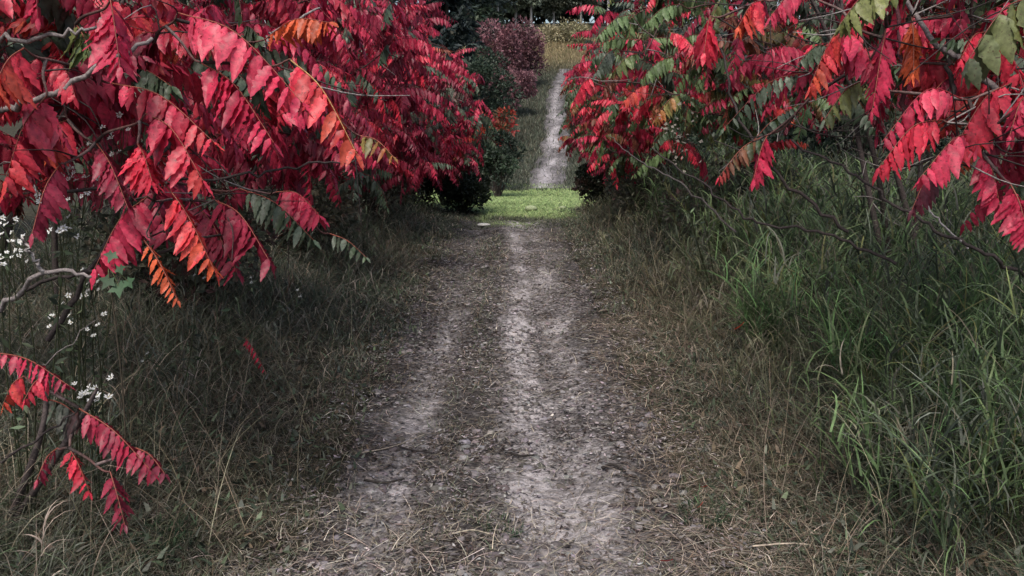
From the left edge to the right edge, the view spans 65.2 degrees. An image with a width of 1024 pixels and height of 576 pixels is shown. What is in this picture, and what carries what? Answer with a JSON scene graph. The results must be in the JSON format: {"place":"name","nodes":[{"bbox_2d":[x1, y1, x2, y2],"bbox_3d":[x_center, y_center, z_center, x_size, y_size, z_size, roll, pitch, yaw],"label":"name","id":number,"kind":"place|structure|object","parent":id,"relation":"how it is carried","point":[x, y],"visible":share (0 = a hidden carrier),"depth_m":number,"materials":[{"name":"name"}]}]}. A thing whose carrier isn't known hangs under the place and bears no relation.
{"place":"outdoors","nodes":[
{"label":"outdoors","id":0,"kind":"place"},
{"bbox_2d":[20,4,223,193],"bbox_3d":[-5.064,-3.025,11.283,3.393,3.810,3.004,-6,14,-27],"label":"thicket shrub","id":1,"kind":"object","parent":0,"point":[189,112],"visible":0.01,"depth_m":10.82,"materials":[{"name":"green plant"}]},
{"bbox_2d":[195,0,799,22],"label":"sky","id":2,"kind":"structure","parent":0,"point":[592,17],"materials":[{"name":"white"}]},
{"bbox_2d":[290,219,715,575],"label":"path","id":3,"kind":"structure","parent":0,"point":[523,423],"depth_m":4.08,"materials":[{"name":"grey soil"}]},
{"bbox_2d":[364,478,404,483],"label":"dark twig","id":4,"kind":"object","parent":3,"relation":"on","point":[373,481],"visible":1,"depth_m":3.56,"materials":[{"name":"wood"}]},
{"bbox_2d":[356,434,423,453],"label":"dry stalk","id":5,"kind":"object","parent":3,"relation":"on","point":[391,446],"visible":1,"depth_m":3.89,"materials":[{"name":"plant"}]},
{"bbox_2d":[398,445,431,453],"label":"dark twig","id":6,"kind":"object","parent":3,"relation":"on","point":[413,449],"visible":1,"depth_m":3.89,"materials":[{"name":"wood"}]},
{"bbox_2d":[452,529,489,534],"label":"dry stalk","id":7,"kind":"object","parent":3,"relation":"on","point":[470,530],"visible":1,"depth_m":3.09,"materials":[{"name":"plant"}]},
{"bbox_2d":[477,223,489,226],"bbox_3d":[-0.411,-0.916,11.596,0.200,0.052,0.140,0,12,0],"label":"pale stone","id":8,"kind":"object","parent":3,"relation":"on","point":[483,224],"visible":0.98,"depth_m":11.55,"materials":[{"name":"white stone"}]},
{"bbox_2d":[280,280,704,575],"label":"mud clods","id":9,"kind":"object","parent":3,"relation":"on","point":[436,487],"visible":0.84,"depth_m":3.67,"materials":[{"name":"soil"}]},
{"bbox_2d":[470,508,523,544],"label":"grass tussock","id":10,"kind":"object","parent":3,"relation":"on","point":[489,526],"depth_m":3.17,"materials":[{"name":"green plant"}]},
{"bbox_2d":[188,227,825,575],"bbox_3d":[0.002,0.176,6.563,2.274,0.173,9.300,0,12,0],"label":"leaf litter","id":11,"kind":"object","parent":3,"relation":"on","point":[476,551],"visible":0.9,"depth_m":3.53,"materials":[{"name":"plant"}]},
{"bbox_2d":[1,223,1023,575],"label":"straw litter","id":12,"kind":"object","parent":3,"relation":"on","point":[755,509],"visible":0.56,"depth_m":3.62,"materials":[{"name":"beige plant"}]},
{"bbox_2d":[510,452,534,456],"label":"dark twig","id":13,"kind":"object","parent":3,"relation":"on","point":[517,455],"visible":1,"depth_m":3.82,"materials":[{"name":"wood"}]},
{"bbox_2d":[601,463,625,471],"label":"dark twig","id":14,"kind":"object","parent":3,"relation":"on","point":[610,464],"visible":0.98,"depth_m":3.64,"materials":[{"name":"wood"}]},
{"bbox_2d":[416,183,595,229],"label":"meadow grass","id":15,"kind":"structure","parent":0,"point":[538,200],"depth_m":14.34,"materials":[{"name":"green plant"}]},
{"bbox_2d":[0,23,1023,575],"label":"ground","id":16,"kind":"structure","parent":0,"point":[12,131],"depth_m":3.77,"materials":[{"name":"plant"}]},
{"bbox_2d":[0,18,36,59],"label":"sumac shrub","id":17,"kind":"object","parent":16,"relation":"on","point":[12,36],"visible":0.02,"depth_m":4.82,"materials":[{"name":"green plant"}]},
{"bbox_2d":[0,214,78,540],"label":"aster plant","id":18,"kind":"object","parent":16,"relation":"on","point":[10,255],"visible":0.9,"depth_m":2.55,"materials":[{"name":"green plant"}]},
{"bbox_2d":[46,268,108,479],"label":"aster plant","id":19,"kind":"object","parent":16,"relation":"on","point":[91,337],"visible":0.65,"depth_m":2.94,"materials":[{"name":"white plant"}]},
{"bbox_2d":[23,111,134,504],"bbox_3d":[-1.506,0.116,2.856,0.425,1.461,0.213,0,12,0],"label":"aster plant","id":20,"kind":"object","parent":16,"relation":"on","point":[55,296],"visible":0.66,"depth_m":2.82,"materials":[{"name":"green plant"}]},
{"bbox_2d":[0,320,170,538],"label":"sumac sapling","id":21,"kind":"object","parent":16,"relation":"on","point":[70,421],"visible":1,"depth_m":2.50,"materials":[{"name":"red plant"}]},
{"bbox_2d":[72,373,112,528],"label":"aster plant","id":22,"kind":"object","parent":16,"relation":"on","point":[81,393],"visible":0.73,"depth_m":2.81,"materials":[{"name":"green plant"}]},
{"bbox_2d":[98,250,134,562],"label":"maple sprig","id":23,"kind":"object","parent":16,"relation":"on","point":[117,288],"visible":0.97,"depth_m":2.46,"materials":[{"name":"green plant"}]},
{"bbox_2d":[14,0,248,226],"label":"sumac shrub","id":24,"kind":"object","parent":16,"relation":"on","point":[17,136],"depth_m":8.43,"materials":[{"name":"red plant"}]},
{"bbox_2d":[113,510,200,567],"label":"grass tussock","id":25,"kind":"object","parent":16,"relation":"on","point":[181,533],"depth_m":2.87,"materials":[{"name":"green plant"}]},
{"bbox_2d":[64,174,283,328],"bbox_3d":[-2.209,-0.281,5.219,1.511,1.099,1.369,8,14,31],"label":"undergrowth bush","id":26,"kind":"object","parent":16,"relation":"on","point":[176,269],"visible":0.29,"depth_m":4.98,"materials":[{"name":"green plant"}]},
{"bbox_2d":[0,0,379,317],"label":"sumac shrub","id":27,"kind":"object","parent":16,"relation":"on","point":[284,132],"visible":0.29,"depth_m":4.62,"materials":[{"name":"red plant"}]},
{"bbox_2d":[0,0,409,341],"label":"sumac shrub","id":28,"kind":"object","parent":16,"relation":"on","point":[74,68],"visible":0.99,"depth_m":2.56,"materials":[{"name":"red plant"}]},
{"bbox_2d":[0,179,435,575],"bbox_3d":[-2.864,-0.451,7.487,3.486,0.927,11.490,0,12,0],"label":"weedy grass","id":29,"kind":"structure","parent":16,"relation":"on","point":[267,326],"depth_m":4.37,"materials":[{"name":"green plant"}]},
{"bbox_2d":[142,265,300,421],"bbox_3d":[-1.410,0.256,3.810,0.241,0.772,0.843,10,16,37],"label":"aster plant","id":30,"kind":"object","parent":16,"relation":"on","point":[212,336],"visible":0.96,"depth_m":3.84,"materials":[{"name":"green plant"}]},
{"bbox_2d":[188,108,269,188],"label":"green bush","id":31,"kind":"object","parent":16,"relation":"on","point":[223,172],"depth_m":17.30,"materials":[{"name":"green plant"}]},
{"bbox_2d":[0,186,474,575],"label":"verge grass","id":32,"kind":"structure","parent":16,"relation":"on","point":[348,286],"depth_m":4.03,"materials":[{"name":"green plant"}]},
{"bbox_2d":[243,339,265,372],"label":"fallen frond","id":33,"kind":"object","parent":32,"relation":"on","point":[249,346],"visible":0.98,"depth_m":4.26,"materials":[{"name":"red plant"}]},
{"bbox_2d":[210,153,365,255],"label":"undergrowth bush","id":34,"kind":"object","parent":16,"relation":"on","point":[319,196],"visible":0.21,"depth_m":7.37,"materials":[{"name":"green plant"}]},
{"bbox_2d":[152,0,453,224],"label":"sumac shrub","id":35,"kind":"object","parent":16,"relation":"on","point":[381,20],"visible":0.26,"depth_m":6.92,"materials":[{"name":"red plant"}]},
{"bbox_2d":[320,143,425,219],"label":"undergrowth bush","id":36,"kind":"object","parent":16,"relation":"on","point":[397,194],"visible":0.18,"depth_m":10.12,"materials":[{"name":"green plant"}]},
{"bbox_2d":[290,0,473,207],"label":"sumac shrub","id":37,"kind":"object","parent":16,"relation":"on","point":[406,142],"visible":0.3,"depth_m":9.26,"materials":[{"name":"red plant"}]},
{"bbox_2d":[346,0,442,113],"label":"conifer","id":38,"kind":"object","parent":16,"relation":"on","point":[431,38],"visible":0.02,"depth_m":25.61,"materials":[{"name":"green plant"}]},
{"bbox_2d":[381,159,439,209],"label":"dark bush","id":39,"kind":"object","parent":16,"relation":"on","point":[426,188],"visible":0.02,"depth_m":12.90,"materials":[{"name":"green plant"}]},
{"bbox_2d":[346,40,496,195],"bbox_3d":[-1.552,-2.550,12.532,2.632,2.834,2.824,0,12,0],"label":"sumac shrub","id":40,"kind":"object","parent":16,"relation":"on","point":[460,156],"visible":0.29,"depth_m":12.21,"materials":[{"name":"red plant"}]},
{"bbox_2d":[433,173,467,206],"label":"dark bush","id":41,"kind":"object","parent":16,"relation":"on","point":[441,200],"visible":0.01,"depth_m":15.08,"materials":[{"name":"green plant"}]},
{"bbox_2d":[413,0,490,130],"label":"conifer","id":42,"kind":"object","parent":16,"relation":"on","point":[464,30],"visible":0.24,"depth_m":28.38,"materials":[{"name":"green plant"}]},
{"bbox_2d":[428,168,493,213],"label":"dark bush","id":43,"kind":"object","parent":16,"relation":"on","point":[467,192],"visible":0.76,"depth_m":13.09,"materials":[{"name":"green plant"}]},
{"bbox_2d":[450,0,507,59],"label":"conifer","id":44,"kind":"object","parent":16,"relation":"on","point":[485,10],"visible":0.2,"depth_m":41.32,"materials":[{"name":"green plant"}]},
{"bbox_2d":[456,45,525,133],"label":"green bush","id":45,"kind":"object","parent":16,"relation":"on","point":[485,67],"visible":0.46,"depth_m":27.62,"materials":[{"name":"green plant"}]},
{"bbox_2d":[464,0,517,31],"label":"conifer","id":46,"kind":"object","parent":16,"relation":"on","point":[502,2],"visible":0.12,"depth_m":66.65,"materials":[{"name":"green plant"}]},
{"bbox_2d":[468,106,518,190],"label":"orange bush","id":47,"kind":"object","parent":16,"relation":"on","point":[498,124],"visible":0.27,"depth_m":20.45,"materials":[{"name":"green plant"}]},
{"bbox_2d":[479,0,507,10],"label":"birch tree","id":48,"kind":"object","parent":16,"relation":"on","point":[503,7],"visible":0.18,"depth_m":72.69,"materials":[{"name":"green plant"}]},
{"bbox_2d":[474,128,527,196],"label":"dark bush","id":49,"kind":"object","parent":16,"relation":"on","point":[502,159],"visible":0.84,"depth_m":18.70,"materials":[{"name":"green plant"}]},
{"bbox_2d":[472,15,549,78],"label":"maroon bush","id":50,"kind":"object","parent":16,"relation":"on","point":[518,44],"visible":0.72,"depth_m":38.77,"materials":[{"name":"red plant"}]},
{"bbox_2d":[0,185,1022,575],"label":"dead stalks","id":51,"kind":"object","parent":16,"relation":"on","point":[362,371],"visible":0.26,"depth_m":3.33,"materials":[{"name":"plant"}]},
{"bbox_2d":[486,66,537,112],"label":"maroon bush","id":52,"kind":"object","parent":16,"relation":"on","point":[523,79],"visible":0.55,"depth_m":32.56,"materials":[{"name":"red plant"}]},
{"bbox_2d":[495,4,532,23],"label":"birch tree","id":53,"kind":"object","parent":16,"relation":"on","point":[510,16],"visible":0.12,"depth_m":83.90,"materials":[{"name":"green plant"}]},
{"bbox_2d":[504,0,523,24],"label":"birch tree","id":54,"kind":"object","parent":16,"relation":"on","point":[512,9],"visible":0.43,"depth_m":73.81,"materials":[{"name":"green plant"}]},
{"bbox_2d":[513,0,541,26],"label":"birch tree","id":55,"kind":"object","parent":16,"relation":"on","point":[530,3],"visible":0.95,"depth_m":72.70,"materials":[{"name":"green plant"}]},
{"bbox_2d":[525,205,536,210],"bbox_3d":[0.326,-1.375,13.858,0.215,0.115,0.160,0,12,0],"label":"pale stone","id":56,"kind":"object","parent":16,"relation":"on","point":[530,208],"visible":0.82,"depth_m":13.80,"materials":[{"name":"beige stone"}]},
{"bbox_2d":[513,1,574,23],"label":"birch tree","id":57,"kind":"object","parent":16,"relation":"on","point":[537,15],"visible":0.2,"depth_m":83.11,"materials":[{"name":"green plant"}]},
{"bbox_2d":[539,0,572,23],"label":"birch tree","id":58,"kind":"object","parent":16,"relation":"on","point":[548,7],"visible":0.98,"depth_m":77.72,"materials":[{"name":"green plant"}]},
{"bbox_2d":[532,16,591,42],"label":"pale bush","id":59,"kind":"object","parent":16,"relation":"on","point":[552,32],"visible":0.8,"depth_m":56.72,"materials":[{"name":"yellow plant"}]},
{"bbox_2d":[555,0,601,23],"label":"birch tree","id":60,"kind":"object","parent":16,"relation":"on","point":[577,17],"visible":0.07,"depth_m":84.48,"materials":[{"name":"green plant"}]},
{"bbox_2d":[560,0,603,23],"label":"birch tree","id":61,"kind":"object","parent":16,"relation":"on","point":[583,2],"visible":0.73,"depth_m":77.77,"materials":[{"name":"green plant"}]},
{"bbox_2d":[571,160,619,210],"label":"dark bush","id":62,"kind":"object","parent":16,"relation":"on","point":[593,185],"visible":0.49,"depth_m":12.59,"materials":[{"name":"green plant"}]},
{"bbox_2d":[586,0,634,23],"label":"birch tree","id":63,"kind":"object","parent":16,"relation":"on","point":[604,6],"visible":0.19,"depth_m":85.56,"materials":[{"name":"green plant"}]},
{"bbox_2d":[556,36,682,183],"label":"sumac shrub","id":64,"kind":"object","parent":16,"relation":"on","point":[573,85],"visible":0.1,"depth_m":11.97,"materials":[{"name":"red plant"}]},
{"bbox_2d":[601,0,682,33],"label":"conifer","id":65,"kind":"object","parent":16,"relation":"on","point":[619,1],"visible":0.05,"depth_m":57.64,"materials":[{"name":"green plant"}]},
{"bbox_2d":[563,0,721,188],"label":"sumac shrub","id":66,"kind":"object","parent":16,"relation":"on","point":[600,141],"visible":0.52,"depth_m":9.39,"materials":[{"name":"red plant"}]},
{"bbox_2d":[604,148,721,213],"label":"undergrowth bush","id":67,"kind":"object","parent":16,"relation":"on","point":[622,186],"visible":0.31,"depth_m":9.87,"materials":[{"name":"green plant"}]},
{"bbox_2d":[649,97,717,305],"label":"aster plant","id":68,"kind":"object","parent":16,"relation":"on","point":[681,142],"visible":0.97,"depth_m":5.33,"materials":[{"name":"green plant"}]},
{"bbox_2d":[555,0,840,193],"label":"sumac shrub","id":69,"kind":"object","parent":16,"relation":"on","point":[665,79],"visible":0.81,"depth_m":6.53,"materials":[{"name":"red plant"}]},
{"bbox_2d":[675,483,744,532],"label":"grass tussock","id":70,"kind":"object","parent":16,"relation":"on","point":[707,517],"depth_m":3.13,"materials":[{"name":"brown plant"}]},
{"bbox_2d":[674,7,746,59],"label":"conifer","id":71,"kind":"object","parent":16,"relation":"on","point":[697,27],"visible":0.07,"depth_m":46.29,"materials":[{"name":"green plant"}]},
{"bbox_2d":[677,78,791,159],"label":"green bush","id":72,"kind":"object","parent":16,"relation":"on","point":[693,139],"visible":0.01,"depth_m":14.63,"materials":[{"name":"green plant"}]},
{"bbox_2d":[657,146,827,246],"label":"undergrowth bush","id":73,"kind":"object","parent":16,"relation":"on","point":[680,194],"visible":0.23,"depth_m":7.66,"materials":[{"name":"green plant"}]},
{"bbox_2d":[700,229,856,359],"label":"grass tussock","id":74,"kind":"object","parent":16,"relation":"on","point":[747,313],"depth_m":4.73,"materials":[{"name":"green plant"}]},
{"bbox_2d":[709,92,848,165],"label":"green bush","id":75,"kind":"object","parent":16,"relation":"on","point":[796,141],"visible":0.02,"depth_m":17.71,"materials":[{"name":"green plant"}]},
{"bbox_2d":[552,187,1023,575],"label":"verge grass","id":76,"kind":"structure","parent":16,"relation":"on","point":[1017,569],"depth_m":3.78,"materials":[{"name":"green plant"}]},
{"bbox_2d":[752,543,845,552],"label":"dry stalk","id":77,"kind":"object","parent":16,"relation":"on","point":[782,544],"visible":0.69,"depth_m":2.88,"materials":[{"name":"plant"}]},
{"bbox_2d":[575,134,1023,575],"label":"tall grass","id":78,"kind":"structure","parent":16,"relation":"on","point":[946,209],"depth_m":3.76,"materials":[{"name":"green plant"}]},
{"bbox_2d":[608,0,1023,368],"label":"sumac shrub","id":79,"kind":"object","parent":16,"relation":"on","point":[979,80],"visible":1,"depth_m":2.62,"materials":[{"name":"red plant"}]},
{"bbox_2d":[677,0,986,317],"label":"sumac shrub","id":80,"kind":"object","parent":16,"relation":"on","point":[790,51],"visible":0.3,"depth_m":4.69,"materials":[{"name":"red plant"}]},
{"bbox_2d":[746,0,965,193],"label":"sumac shrub","id":81,"kind":"object","parent":16,"relation":"on","point":[896,117],"visible":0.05,"depth_m":8.16,"materials":[{"name":"red plant"}]},
{"bbox_2d":[744,5,973,186],"bbox_3d":[4.868,-2.886,11.335,3.195,3.706,3.036,-5,13,-21],"label":"thicket shrub","id":82,"kind":"object","parent":16,"relation":"on","point":[810,137],"visible":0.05,"depth_m":11.21,"materials":[{"name":"green plant"}]},
{"bbox_2d":[780,241,983,411],"bbox_3d":[1.686,0.226,3.688,1.010,0.797,0.993,0,12,0],"label":"grass tussock","id":83,"kind":"object","parent":16,"relation":"on","point":[833,340],"depth_m":3.70,"materials":[{"name":"green plant"}]},
{"bbox_2d":[812,338,1016,500],"bbox_3d":[1.526,0.534,3.104,0.742,0.571,0.716,0,12,0],"label":"grass tussock","id":84,"kind":"object","parent":16,"relation":"on","point":[861,435],"depth_m":3.08,"materials":[{"name":"green plant"}]},
{"bbox_2d":[885,334,1023,519],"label":"grass tussock","id":85,"kind":"object","parent":16,"relation":"on","point":[992,404],"depth_m":2.82,"materials":[{"name":"green plant"}]},
{"bbox_2d":[893,226,1023,409],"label":"grass tussock","id":86,"kind":"object","parent":16,"relation":"on","point":[973,297],"depth_m":3.47,"materials":[{"name":"green plant"}]},
{"bbox_2d":[184,213,852,575],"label":"track grass","id":87,"kind":"structure","parent":0,"point":[488,316],"depth_m":4.47,"materials":[{"name":"brown plant"}]},
{"bbox_2d":[211,503,263,521],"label":"dry stalk","id":88,"kind":"object","parent":87,"relation":"on","point":[236,508],"visible":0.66,"depth_m":3.17,"materials":[{"name":"plant"}]},
{"bbox_2d":[526,69,571,187],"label":"hill path","id":89,"kind":"structure","parent":0,"point":[556,156],"depth_m":27.95,"materials":[{"name":"grey soil"}]},
{"bbox_2d":[216,37,966,191],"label":"hillside grass","id":90,"kind":"structure","parent":0,"point":[559,54],"depth_m":32.18,"materials":[{"name":"green plant"}]}
]}

